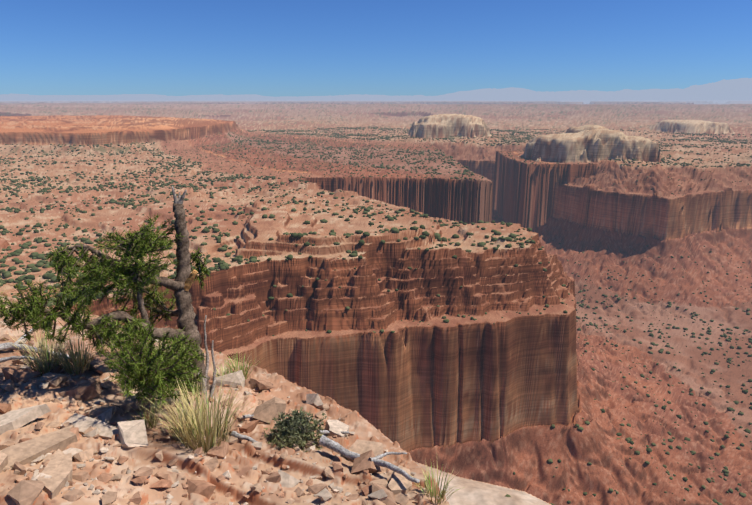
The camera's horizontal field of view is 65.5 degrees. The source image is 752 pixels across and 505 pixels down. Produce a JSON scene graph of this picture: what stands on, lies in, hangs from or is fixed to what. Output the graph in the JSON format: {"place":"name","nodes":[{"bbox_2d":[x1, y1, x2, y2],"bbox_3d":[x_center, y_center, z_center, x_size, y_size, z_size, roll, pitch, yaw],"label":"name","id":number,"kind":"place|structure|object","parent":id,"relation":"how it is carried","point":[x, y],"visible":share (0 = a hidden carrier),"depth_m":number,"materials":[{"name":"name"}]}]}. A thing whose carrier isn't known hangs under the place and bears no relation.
{"place":"outdoors","nodes":[
{"label":"outdoors","id":0,"kind":"place"},
{"bbox_2d":[0,78,751,504],"bbox_3d":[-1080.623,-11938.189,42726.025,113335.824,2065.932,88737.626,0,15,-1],"label":"terrain","id":1,"kind":"structure","parent":0,"point":[482,402],"depth_m":542.66,"materials":[{"name":"brown stone"}]},
{"bbox_2d":[0,186,216,406],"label":"pinyon tree","id":2,"kind":"object","parent":1,"relation":"on","point":[180,356],"visible":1,"depth_m":4.20,"materials":[{"name":"green plant"}]},
{"bbox_2d":[0,329,419,482],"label":"dead wood","id":3,"kind":"object","parent":1,"relation":"on","point":[327,442],"visible":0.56,"depth_m":3.62,"materials":[{"name":"grey wood"}]},
{"bbox_2d":[0,301,423,504],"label":"rocks","id":4,"kind":"object","parent":1,"relation":"on","point":[53,478],"visible":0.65,"depth_m":3.44,"materials":[{"name":"beige stone"}]},
{"bbox_2d":[0,280,463,504],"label":"grass clumps","id":5,"kind":"object","parent":1,"relation":"on","point":[193,428],"visible":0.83,"depth_m":3.71,"materials":[{"name":"beige plant"}]},
{"bbox_2d":[264,407,327,453],"bbox_3d":[-0.531,1.183,3.892,0.451,0.286,0.525,0,15,-1],"label":"sage bush","id":6,"kind":"object","parent":1,"relation":"on","point":[297,428],"visible":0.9,"depth_m":3.84,"materials":[{"name":"leaf"},{"name":"bark"}]},
{"bbox_2d":[0,126,751,424],"bbox_3d":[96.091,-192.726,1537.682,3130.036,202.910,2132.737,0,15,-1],"label":"shrubs","id":7,"kind":"object","parent":1,"relation":"on","point":[4,231],"visible":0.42,"depth_m":997.79,"materials":[{"name":"green plant"}]},
{"bbox_2d":[0,206,751,504],"bbox_3d":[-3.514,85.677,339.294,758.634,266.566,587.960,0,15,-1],"label":"shrubs","id":8,"kind":"object","parent":1,"relation":"on","point":[220,265],"visible":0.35,"depth_m":459.54,"materials":[{"name":"green plant"}]},
{"bbox_2d":[0,0,751,96],"label":"sky","id":9,"kind":"structure","parent":0,"point":[274,48],"materials":[{"name":"blue"}]}
]}

